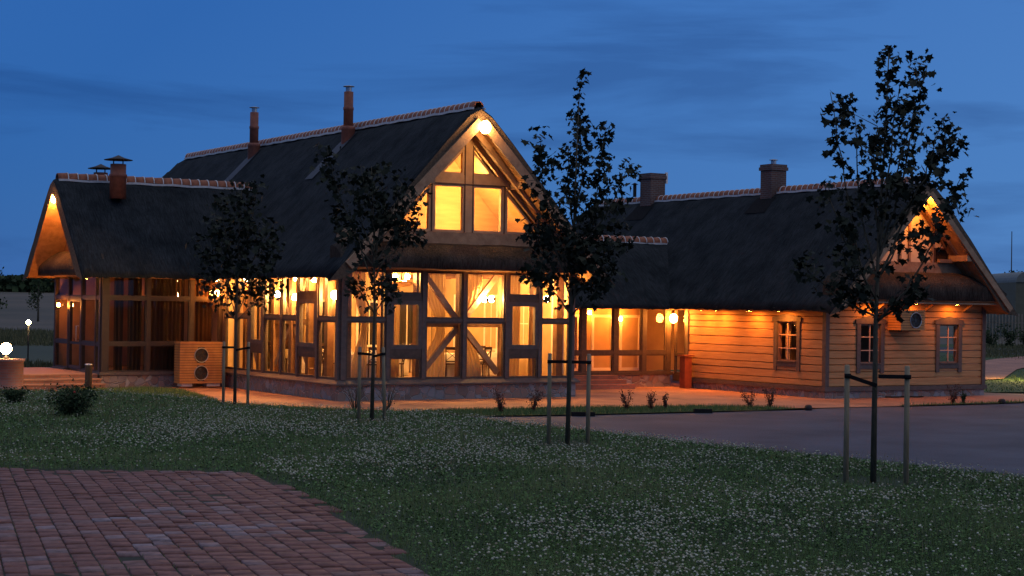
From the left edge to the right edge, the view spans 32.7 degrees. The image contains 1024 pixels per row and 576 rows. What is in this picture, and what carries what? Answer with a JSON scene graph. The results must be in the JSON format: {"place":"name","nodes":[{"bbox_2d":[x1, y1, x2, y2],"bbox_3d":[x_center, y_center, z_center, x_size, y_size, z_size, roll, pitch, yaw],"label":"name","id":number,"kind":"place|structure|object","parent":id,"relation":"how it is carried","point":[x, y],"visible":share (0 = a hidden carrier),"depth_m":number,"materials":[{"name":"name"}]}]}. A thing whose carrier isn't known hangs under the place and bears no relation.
{"place":"outdoors","nodes":[
{"label":"outdoors","id":0,"kind":"place"},
{"bbox_2d":[0,292,1020,344],"bbox_3d":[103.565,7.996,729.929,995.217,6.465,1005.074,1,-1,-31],"label":"field","id":1,"kind":"structure","parent":0,"point":[18,312],"depth_m":238.72,"materials":[{"name":"green plant"}]},
{"bbox_2d":[0,274,54,292],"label":"woods","id":2,"kind":"object","parent":1,"relation":"on","point":[13,283],"visible":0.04,"depth_m":471.03,"materials":[{"name":"green plant"}]},
{"bbox_2d":[26,278,46,321],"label":"tree","id":3,"kind":"object","parent":1,"relation":"on","point":[37,281],"visible":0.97,"depth_m":199.85,"materials":[{"name":"green plant"}]},
{"bbox_2d":[987,272,1023,338],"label":"storage building","id":4,"kind":"structure","parent":1,"relation":"on","point":[1011,285],"depth_m":181.27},
{"bbox_2d":[0,388,1023,575],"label":"lawn ground","id":5,"kind":"structure","parent":0,"point":[419,566],"depth_m":16.91,"materials":[{"name":"plant"}]},
{"bbox_2d":[0,384,28,402],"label":"juniper bush","id":6,"kind":"object","parent":5,"relation":"on","point":[10,395],"visible":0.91,"depth_m":33.39,"materials":[{"name":"green plant"}]},
{"bbox_2d":[43,375,102,416],"bbox_3d":[-7.346,1.817,29.249,0.944,0.755,1.249,1,-1,-31],"label":"juniper bush","id":7,"kind":"object","parent":5,"relation":"on","point":[74,404],"visible":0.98,"depth_m":29.03,"materials":[{"name":"green plant"}]},
{"bbox_2d":[0,468,429,575],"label":"brick pad","id":8,"kind":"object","parent":5,"relation":"on","point":[140,531],"visible":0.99,"depth_m":13.14,"materials":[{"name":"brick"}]},
{"bbox_2d":[222,341,233,403],"bbox_3d":[-5.644,1.744,34.741,0.287,1.355,0.092,1,-1,-13],"label":"tree stake","id":9,"kind":"object","parent":5,"relation":"on","point":[223,374],"visible":0.89,"depth_m":34.71,"materials":[{"name":"brown wood"}]},
{"bbox_2d":[185,174,292,403],"bbox_3d":[-5.447,0.009,34.723,1.931,4.610,1.655,1,-1,9],"label":"maple tree","id":10,"kind":"object","parent":5,"relation":"on","point":[229,262],"visible":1,"depth_m":34.66,"materials":[{"name":"green plant"}]},
{"bbox_2d":[236,342,249,403],"bbox_3d":[-5.355,1.747,34.627,0.287,1.355,0.095,1,-1,-5],"label":"tree stake","id":11,"kind":"object","parent":5,"relation":"on","point":[248,368],"visible":0.89,"depth_m":34.63,"materials":[{"name":"brown wood"}]},
{"bbox_2d":[357,346,371,420],"bbox_3d":[-2.472,1.661,29.290,0.269,1.355,0.092,1,-1,-13],"label":"tree stake","id":12,"kind":"object","parent":5,"relation":"on","point":[360,352],"visible":0.89,"depth_m":29.27,"materials":[{"name":"brown wood"}]},
{"bbox_2d":[308,142,432,419],"bbox_3d":[-2.343,-0.080,29.299,1.954,4.642,1.496,1,-1,8],"label":"maple tree","id":13,"kind":"object","parent":5,"relation":"on","point":[386,218],"visible":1,"depth_m":29.24,"materials":[{"name":"green plant"}]},
{"bbox_2d":[373,347,385,420],"bbox_3d":[-2.215,1.665,29.180,0.246,1.356,0.093,1,-1,-7],"label":"tree stake","id":14,"kind":"object","parent":5,"relation":"on","point":[382,354],"visible":0.89,"depth_m":29.18,"materials":[{"name":"brown wood"}]},
{"bbox_2d":[0,387,1023,575],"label":"clover","id":15,"kind":"object","parent":5,"relation":"on","point":[442,531],"depth_m":17.59,"materials":[{"name":"green plant"}]},
{"bbox_2d":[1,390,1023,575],"bbox_3d":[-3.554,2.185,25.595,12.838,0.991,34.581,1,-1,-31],"label":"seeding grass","id":16,"kind":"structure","parent":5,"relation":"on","point":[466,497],"depth_m":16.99,"materials":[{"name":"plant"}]},
{"bbox_2d":[546,353,567,443],"bbox_3d":[0.614,1.567,23.793,0.297,1.355,0.092,1,-1,-13],"label":"tree stake","id":17,"kind":"object","parent":5,"relation":"on","point":[550,361],"visible":0.89,"depth_m":23.77,"materials":[{"name":"brown wood"}]},
{"bbox_2d":[515,68,642,444],"bbox_3d":[0.881,-0.431,23.686,1.683,5.138,1.503,1,-1,-2],"label":"maple tree","id":18,"kind":"object","parent":5,"relation":"on","point":[578,254],"visible":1,"depth_m":23.50,"materials":[{"name":"green plant"}]},
{"bbox_2d":[572,354,591,443],"bbox_3d":[0.920,1.571,23.679,0.303,1.355,0.095,1,-1,-5],"label":"tree stake","id":19,"kind":"object","parent":5,"relation":"on","point":[588,363],"visible":0.89,"depth_m":23.68,"materials":[{"name":"brown wood"}]},
{"bbox_2d":[843,365,876,482],"bbox_3d":[3.635,1.482,18.245,0.353,1.355,0.093,1,-1,-11],"label":"tree stake","id":20,"kind":"object","parent":5,"relation":"on","point":[848,376],"visible":0.89,"depth_m":18.22,"materials":[{"name":"brown wood"}]},
{"bbox_2d":[790,45,978,482],"bbox_3d":[3.904,-0.259,18.438,1.944,4.668,1.395,1,-1,8],"label":"maple tree","id":21,"kind":"object","parent":5,"relation":"on","point":[896,179],"visible":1,"depth_m":18.31,"materials":[{"name":"green plant"}]},
{"bbox_2d":[878,366,910,484],"bbox_3d":[3.977,1.486,18.129,0.333,1.355,0.095,1,-1,-5],"label":"tree stake","id":22,"kind":"object","parent":5,"relation":"on","point":[906,376],"visible":0.89,"depth_m":18.14,"materials":[{"name":"brown wood"}]},
{"bbox_2d":[0,340,1023,412],"bbox_3d":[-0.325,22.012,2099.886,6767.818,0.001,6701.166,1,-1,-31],"label":"ground","id":23,"kind":"structure","parent":0,"point":[43,353],"depth_m":88.79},
{"bbox_2d":[0,343,24,389],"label":"lamp pedestal","id":24,"kind":"object","parent":23,"relation":"on","point":[11,371],"visible":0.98,"depth_m":52.07,"materials":[{"name":"stone"}]},
{"bbox_2d":[23,367,105,389],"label":"entrance steps","id":25,"kind":"structure","parent":23,"relation":"on","point":[35,377],"depth_m":55.60,"materials":[{"name":"stone"}]},
{"bbox_2d":[22,155,253,387],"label":"glazed wing","id":26,"kind":"structure","parent":23,"relation":"on","point":[101,231],"depth_m":58.01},
{"bbox_2d":[55,298,67,339],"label":"window","id":27,"kind":"structure","parent":26,"relation":"in","point":[57,299],"depth_m":60.54,"materials":[{"name":"brown glass"}]},
{"bbox_2d":[68,298,80,368],"bbox_3d":[-14.747,1.529,58.708,0.209,2.370,1.320,1,-1,-31],"label":"door","id":28,"kind":"structure","parent":26,"relation":"in","point":[70,342],"depth_m":59.21,"materials":[{"name":"brown wood"}]},
{"bbox_2d":[81,298,94,342],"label":"window","id":29,"kind":"structure","parent":26,"relation":"in","point":[83,299],"depth_m":58.05,"materials":[{"name":"brown glass"}]},
{"bbox_2d":[113,278,123,369],"bbox_3d":[-12.878,1.176,56.990,0.300,3.100,0.112,1,-1,-31],"label":"curtain","id":30,"kind":"object","parent":26,"relation":"hanging from","point":[118,320],"visible":0.94,"depth_m":56.99,"materials":[{"name":"fabric"}]},
{"bbox_2d":[107,345,145,371],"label":"window","id":31,"kind":"structure","parent":26,"relation":"in","point":[144,357],"depth_m":56.81,"materials":[{"name":"brown wood"}]},
{"bbox_2d":[108,299,146,342],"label":"window","id":32,"kind":"structure","parent":26,"relation":"in","point":[145,300],"depth_m":56.91,"materials":[{"name":"brown wood"}]},
{"bbox_2d":[127,278,141,369],"bbox_3d":[-12.409,1.185,57.276,0.450,3.100,0.113,1,-1,-31],"label":"curtain","id":33,"kind":"object","parent":26,"relation":"hanging from","point":[134,327],"visible":0.97,"depth_m":57.29,"materials":[{"name":"brown fabric"}]},
{"bbox_2d":[150,279,184,369],"bbox_3d":[-11.470,1.205,57.849,1.200,3.100,0.113,1,-1,-31],"label":"curtain","id":34,"kind":"object","parent":26,"relation":"hanging from","point":[167,320],"visible":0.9,"depth_m":57.84,"materials":[{"name":"brown fabric"}]},
{"bbox_2d":[149,299,189,342],"bbox_3d":[-11.311,1.094,57.553,1.400,1.420,0.090,1,-1,-31],"label":"window","id":35,"kind":"structure","parent":26,"relation":"in","point":[188,327],"depth_m":57.57,"materials":[{"name":"brown wood"}]},
{"bbox_2d":[150,278,190,297],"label":"window","id":36,"kind":"structure","parent":26,"relation":"in","point":[189,280],"depth_m":57.70,"materials":[{"name":"brown wood"}]},
{"bbox_2d":[193,300,219,341],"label":"window","id":37,"kind":"structure","parent":26,"relation":"in","point":[218,330],"depth_m":58.29,"materials":[{"name":"brown wood"}]},
{"bbox_2d":[49,85,614,400],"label":"banquet hall","id":38,"kind":"structure","parent":23,"relation":"on","point":[462,166],"depth_m":53.86,"materials":[{"name":"wood"}]},
{"bbox_2d":[194,280,211,340],"bbox_3d":[-10.445,1.225,58.473,0.800,3.100,0.113,1,-1,-31],"label":"curtain","id":39,"kind":"object","parent":38,"relation":"hanging from","point":[202,322],"visible":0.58,"depth_m":58.50,"materials":[{"name":"brown fabric"}]},
{"bbox_2d":[224,316,233,368],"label":"window","id":40,"kind":"structure","parent":38,"relation":"in","point":[226,318],"depth_m":58.39,"materials":[{"name":"brown wood"}]},
{"bbox_2d":[237,317,247,370],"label":"window","id":41,"kind":"structure","parent":38,"relation":"in","point":[238,321],"depth_m":57.50,"materials":[{"name":"brown wood"}]},
{"bbox_2d":[249,298,261,343],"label":"window","id":42,"kind":"structure","parent":38,"relation":"in","point":[251,318],"depth_m":56.44,"materials":[{"name":"brown wood"}]},
{"bbox_2d":[264,318,279,373],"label":"window","id":43,"kind":"structure","parent":38,"relation":"in","point":[265,319],"depth_m":55.54,"materials":[{"name":"brown wood"}]},
{"bbox_2d":[281,319,295,374],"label":"window","id":44,"kind":"structure","parent":38,"relation":"in","point":[283,320],"depth_m":54.37,"materials":[{"name":"brown wood"}]},
{"bbox_2d":[282,278,295,316],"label":"window","id":45,"kind":"structure","parent":38,"relation":"in","point":[284,280],"depth_m":54.38,"materials":[{"name":"brown wood"}]},
{"bbox_2d":[297,299,315,347],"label":"window","id":46,"kind":"structure","parent":38,"relation":"in","point":[300,343],"depth_m":53.23,"materials":[{"name":"brown wood"}]},
{"bbox_2d":[317,320,334,379],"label":"window","id":47,"kind":"structure","parent":38,"relation":"in","point":[319,321],"depth_m":52.10,"materials":[{"name":"brown wood"}]},
{"bbox_2d":[318,278,334,317],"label":"window","id":48,"kind":"structure","parent":38,"relation":"in","point":[320,279],"depth_m":52.11,"materials":[{"name":"brown wood"}]},
{"bbox_2d":[351,272,367,377],"bbox_3d":[-4.579,1.075,52.129,0.554,3.300,0.111,1,-1,-31],"label":"curtain","id":49,"kind":"object","parent":38,"relation":"hanging from","point":[362,341],"visible":0.71,"depth_m":52.17,"materials":[{"name":"beige fabric"}]},
{"bbox_2d":[346,321,385,379],"bbox_3d":[-4.332,1.834,51.385,1.320,1.735,0.090,1,-1,-31],"label":"window","id":50,"kind":"structure","parent":38,"relation":"in","point":[384,322],"depth_m":51.38,"materials":[{"name":"brown wood"}]},
{"bbox_2d":[355,300,377,346],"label":"inner window","id":51,"kind":"structure","parent":38,"relation":"in","point":[358,325],"depth_m":61.46,"materials":[{"name":"white paint"}]},
{"bbox_2d":[347,269,386,318],"bbox_3d":[-4.307,0.179,51.400,1.320,1.435,0.090,1,-1,-31],"label":"window","id":52,"kind":"structure","parent":38,"relation":"in","point":[384,308],"depth_m":51.45,"materials":[{"name":"brown wood"}]},
{"bbox_2d":[391,274,399,376],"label":"curtain","id":53,"kind":"object","parent":38,"relation":"hanging from","point":[394,367],"visible":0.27,"depth_m":53.37,"materials":[{"name":"fabric"}]},
{"bbox_2d":[392,274,412,286],"bbox_3d":[-3.327,-0.298,53.093,0.720,0.540,0.720,1,-1,-31],"label":"chandelier","id":54,"kind":"object","parent":38,"relation":"hanging from","point":[405,283],"visible":0.84,"depth_m":52.85,"materials":[{"name":"brown metal"}]},
{"bbox_2d":[389,357,420,378],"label":"window","id":55,"kind":"structure","parent":38,"relation":"in","point":[419,358],"depth_m":52.11,"materials":[{"name":"brown wood"}]},
{"bbox_2d":[399,305,412,344],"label":"inner window","id":56,"kind":"structure","parent":38,"relation":"in","point":[406,311],"depth_m":62.23,"materials":[{"name":"white paint"}]},
{"bbox_2d":[390,300,422,348],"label":"window","id":57,"kind":"structure","parent":38,"relation":"in","point":[419,304],"depth_m":52.12,"materials":[{"name":"brown wood"}]},
{"bbox_2d":[391,270,422,293],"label":"window","id":58,"kind":"structure","parent":38,"relation":"in","point":[395,271],"depth_m":52.20,"materials":[{"name":"brown wood"}]},
{"bbox_2d":[390,186,430,230],"bbox_3d":[-3.048,-2.387,52.150,1.422,1.413,0.114,1,-1,-31],"label":"gable window","id":59,"kind":"structure","parent":38,"relation":"in","point":[428,198],"depth_m":52.43,"materials":[{"name":"brown wood"}]},
{"bbox_2d":[427,273,445,376],"bbox_3d":[-2.401,1.119,53.459,0.806,3.300,0.110,1,-1,-31],"label":"curtain","id":60,"kind":"object","parent":38,"relation":"hanging from","point":[436,369],"visible":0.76,"depth_m":53.52,"materials":[{"name":"beige fabric"}]},
{"bbox_2d":[425,321,462,378],"bbox_3d":[-2.086,1.880,52.754,1.280,1.735,0.090,1,-1,-31],"label":"window","id":61,"kind":"structure","parent":38,"relation":"in","point":[460,323],"depth_m":52.95,"materials":[{"name":"brown wood"}]},
{"bbox_2d":[426,271,462,318],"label":"window","id":62,"kind":"structure","parent":38,"relation":"in","point":[461,273],"depth_m":52.92,"materials":[{"name":"brown wood"}]},
{"bbox_2d":[433,183,463,231],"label":"gable window","id":63,"kind":"structure","parent":38,"relation":"in","point":[435,184],"depth_m":52.88,"materials":[{"name":"brown wood"}]},
{"bbox_2d":[444,353,454,376],"bbox_3d":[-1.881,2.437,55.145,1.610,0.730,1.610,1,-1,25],"label":"dining chair","id":64,"kind":"object","parent":38,"relation":"on","point":[450,370],"visible":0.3,"depth_m":54.34,"materials":[{"name":"wood"}]},
{"bbox_2d":[441,147,464,174],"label":"gable window","id":65,"kind":"structure","parent":38,"relation":"in","point":[462,152],"depth_m":52.99,"materials":[{"name":"brown wood"}]},
{"bbox_2d":[467,274,482,375],"bbox_3d":[-1.300,1.141,54.130,0.856,3.300,0.112,1,-1,-31],"label":"curtain","id":66,"kind":"object","parent":38,"relation":"hanging from","point":[474,291],"visible":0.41,"depth_m":54.19,"materials":[{"name":"fabric"}]},
{"bbox_2d":[474,150,494,176],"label":"gable window","id":67,"kind":"structure","parent":38,"relation":"in","point":[476,156],"depth_m":53.41,"materials":[{"name":"brown wood"}]},
{"bbox_2d":[466,322,504,378],"bbox_3d":[-0.849,1.905,53.509,1.400,1.735,0.090,1,-1,-31],"label":"window","id":68,"kind":"structure","parent":38,"relation":"in","point":[503,323],"depth_m":53.72,"materials":[{"name":"brown wood"}]},
{"bbox_2d":[466,272,505,319],"bbox_3d":[-0.824,0.250,53.524,1.400,1.435,0.090,1,-1,-31],"label":"window","id":69,"kind":"structure","parent":38,"relation":"in","point":[504,274],"depth_m":53.70,"materials":[{"name":"brown wood"}]},
{"bbox_2d":[473,185,502,233],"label":"gable window","id":70,"kind":"structure","parent":38,"relation":"in","point":[475,186],"depth_m":53.70,"materials":[{"name":"brown wood"}]},
{"bbox_2d":[483,295,497,350],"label":"inner window","id":71,"kind":"structure","parent":38,"relation":"in","point":[493,349],"depth_m":59.25,"materials":[{"name":"white paint"}]},
{"bbox_2d":[509,275,520,375],"bbox_3d":[-0.054,1.166,54.889,0.655,3.300,0.114,1,-1,-31],"label":"curtain","id":72,"kind":"object","parent":38,"relation":"hanging from","point":[514,363],"visible":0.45,"depth_m":54.97,"materials":[{"name":"fabric"}]},
{"bbox_2d":[505,190,539,235],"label":"gable window","id":73,"kind":"structure","parent":38,"relation":"in","point":[508,196],"depth_m":53.99,"materials":[{"name":"brown wood"}]},
{"bbox_2d":[508,357,537,377],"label":"window","id":74,"kind":"structure","parent":38,"relation":"in","point":[535,358],"depth_m":54.29,"materials":[{"name":"brown wood"}]},
{"bbox_2d":[509,302,538,348],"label":"window","id":75,"kind":"structure","parent":38,"relation":"in","point":[535,306],"depth_m":54.28,"materials":[{"name":"brown wood"}]},
{"bbox_2d":[509,273,538,295],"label":"window","id":76,"kind":"structure","parent":38,"relation":"in","point":[537,289],"depth_m":54.17,"materials":[{"name":"brown wood"}]},
{"bbox_2d":[541,322,568,377],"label":"window","id":77,"kind":"structure","parent":38,"relation":"in","point":[562,376],"depth_m":54.90,"materials":[{"name":"brown wood"}]},
{"bbox_2d":[542,275,570,319],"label":"window","id":78,"kind":"structure","parent":38,"relation":"in","point":[568,300],"depth_m":54.96,"materials":[{"name":"brown wood"}]},
{"bbox_2d":[551,279,564,373],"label":"inner window","id":79,"kind":"structure","parent":38,"relation":"in","point":[553,279],"depth_m":55.40,"materials":[{"name":"white paint"}]},
{"bbox_2d":[0,326,1023,367],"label":"meadow grass","id":80,"kind":"structure","parent":23,"relation":"on","point":[39,337],"depth_m":118.60,"materials":[{"name":"green plant"}]},
{"bbox_2d":[574,234,720,386],"bbox_3d":[2.324,0.904,64.403,12.437,5.828,7.370,1,-1,-31],"label":"glass corridor","id":81,"kind":"object","parent":23,"relation":"on","point":[641,343],"visible":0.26,"depth_m":63.63,"materials":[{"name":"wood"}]},
{"bbox_2d":[574,314,578,370],"bbox_3d":[2.026,1.978,63.305,0.950,2.050,0.065,1,-1,-31],"label":"door","id":82,"kind":"structure","parent":81,"relation":"in","point":[576,315],"depth_m":63.49,"materials":[{"name":"brown paint"}]},
{"bbox_2d":[586,308,613,351],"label":"window","id":83,"kind":"structure","parent":81,"relation":"in","point":[612,310],"depth_m":61.90,"materials":[{"name":"brown wood"}]},
{"bbox_2d":[591,315,610,370],"bbox_3d":[3.307,2.004,64.086,0.950,2.050,0.065,1,-1,-31],"label":"door frame","id":84,"kind":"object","parent":81,"relation":"in","point":[592,316],"depth_m":63.84,"materials":[{"name":"white paint"}]},
{"bbox_2d":[619,315,639,369],"bbox_3d":[4.374,2.026,64.737,0.950,2.050,0.065,1,-1,-31],"label":"door frame","id":85,"kind":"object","parent":81,"relation":"in","point":[623,316],"depth_m":64.61,"materials":[{"name":"white paint"}]},
{"bbox_2d":[618,354,641,371],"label":"window","id":86,"kind":"structure","parent":81,"relation":"in","point":[640,355],"depth_m":62.40,"materials":[{"name":"brown wood"}]},
{"bbox_2d":[618,309,642,350],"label":"window","id":87,"kind":"structure","parent":81,"relation":"in","point":[640,341],"depth_m":62.55,"materials":[{"name":"brown wood"}]},
{"bbox_2d":[646,309,666,350],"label":"window","id":88,"kind":"structure","parent":81,"relation":"in","point":[665,311],"depth_m":63.10,"materials":[{"name":"brown wood"}]},
{"bbox_2d":[674,309,685,354],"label":"window","id":89,"kind":"structure","parent":81,"relation":"in","point":[676,311],"depth_m":63.15,"materials":[{"name":"brown wood"}]},
{"bbox_2d":[575,159,1018,398],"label":"log house","id":90,"kind":"structure","parent":23,"relation":"on","point":[732,254],"depth_m":59.39,"materials":[{"name":"wood"}]},
{"bbox_2d":[772,313,801,370],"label":"window","id":91,"kind":"structure","parent":90,"relation":"in","point":[787,318],"depth_m":57.95,"materials":[{"name":"brown wood"}]},
{"bbox_2d":[855,315,885,372],"bbox_3d":[11.749,1.848,57.325,1.320,1.890,0.210,1,-1,-31],"label":"window","id":92,"kind":"structure","parent":90,"relation":"in","point":[868,320],"depth_m":57.26,"materials":[{"name":"brown wood"}]},
{"bbox_2d":[888,310,924,331],"bbox_3d":[13.057,1.085,57.704,1.100,0.700,0.666,1,-1,-31],"label":"wall fan unit","id":93,"kind":"object","parent":90,"relation":"attached to","point":[914,320],"depth_m":57.47,"materials":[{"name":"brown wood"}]},
{"bbox_2d":[934,248,949,262],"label":"gable window","id":94,"kind":"structure","parent":90,"relation":"in","point":[942,254],"depth_m":58.97,"materials":[{"name":"brown wood"}]},
{"bbox_2d":[934,316,963,371],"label":"window","id":95,"kind":"structure","parent":90,"relation":"in","point":[947,321],"depth_m":59.18,"materials":[{"name":"brown wood"}]},
{"bbox_2d":[0,0,1023,275],"label":"sky","id":96,"kind":"structure","parent":0,"point":[704,94],"materials":[{"name":"blue"}]},
{"bbox_2d":[32,375,1023,410],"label":"path","id":97,"kind":"structure","parent":0,"point":[673,390],"depth_m":53.79,"materials":[{"name":"beige concrete"}]},
{"bbox_2d":[85,363,92,386],"bbox_3d":[-13.334,2.811,54.897,0.250,0.880,0.250,1,-1,-31],"label":"bollard","id":98,"kind":"object","parent":97,"relation":"on","point":[88,373],"visible":0.88,"depth_m":54.80,"materials":[{"name":"wood"}]},
{"bbox_2d":[174,342,222,386],"bbox_3d":[-10.296,2.503,57.378,1.540,1.450,0.526,1,-1,-31],"label":"fan cabinet","id":99,"kind":"object","parent":97,"relation":"on","point":[198,362],"visible":0.98,"depth_m":57.14,"materials":[{"name":"brown wood"}]},
{"bbox_2d":[574,375,634,389],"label":"corridor steps","id":100,"kind":"structure","parent":97,"relation":"on","point":[606,382],"depth_m":60.75,"materials":[{"name":"brick"}]},
{"bbox_2d":[678,355,694,387],"bbox_3d":[6.200,2.970,62.123,0.440,1.170,0.400,1,-1,-31],"label":"litter bin","id":101,"kind":"object","parent":97,"relation":"on","point":[685,381],"visible":1,"depth_m":61.99,"materials":[{"name":"wood"}]},
{"bbox_2d":[441,406,795,415],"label":"verge ground","id":102,"kind":"structure","parent":0,"point":[622,412],"depth_m":47.48,"materials":[{"name":"soil"}]},
{"bbox_2d":[490,388,505,411],"bbox_3d":[-0.364,2.986,45.973,0.412,0.717,0.356,1,-1,7],"label":"barberry bush","id":103,"kind":"object","parent":102,"relation":"on","point":[498,398],"visible":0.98,"depth_m":45.94,"materials":[{"name":"red plant"}]},
{"bbox_2d":[526,384,543,410],"bbox_3d":[0.634,2.973,46.809,0.504,0.790,0.421,1,-1,-2],"label":"barberry bush","id":104,"kind":"object","parent":102,"relation":"on","point":[534,404],"visible":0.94,"depth_m":46.81,"materials":[{"name":"red plant"}]},
{"bbox_2d":[58,386,1023,415],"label":"verge grass","id":105,"kind":"structure","parent":102,"relation":"on","point":[182,392],"depth_m":48.70,"materials":[{"name":"green plant"}]},
{"bbox_2d":[466,402,1023,477],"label":"driveway","id":106,"kind":"structure","parent":0,"point":[989,437],"depth_m":42.01,"materials":[{"name":"grey asphalt"}]},
{"bbox_2d":[671,344,1023,391],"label":"back lawn","id":107,"kind":"structure","parent":0,"point":[1003,380],"depth_m":73.93,"materials":[{"name":"plant"}]},
{"bbox_2d":[953,314,1023,344],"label":"picket fence","id":108,"kind":"object","parent":107,"relation":"on","point":[1011,322],"visible":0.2,"depth_m":150.01,"materials":[{"name":"wood"}]},
{"bbox_2d":[986,326,1001,346],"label":"hedge shrub","id":109,"kind":"object","parent":107,"relation":"on","point":[989,340],"visible":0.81,"depth_m":139.72,"materials":[{"name":"green plant"}]},
{"bbox_2d":[1000,322,1020,345],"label":"hedge shrub","id":110,"kind":"object","parent":107,"relation":"on","point":[1010,335],"visible":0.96,"depth_m":140.91,"materials":[{"name":"green plant"}]},
{"bbox_2d":[976,356,1023,378],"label":"garden path","id":111,"kind":"structure","parent":0,"point":[1000,368],"depth_m":91.14,"materials":[{"name":"grey concrete"}]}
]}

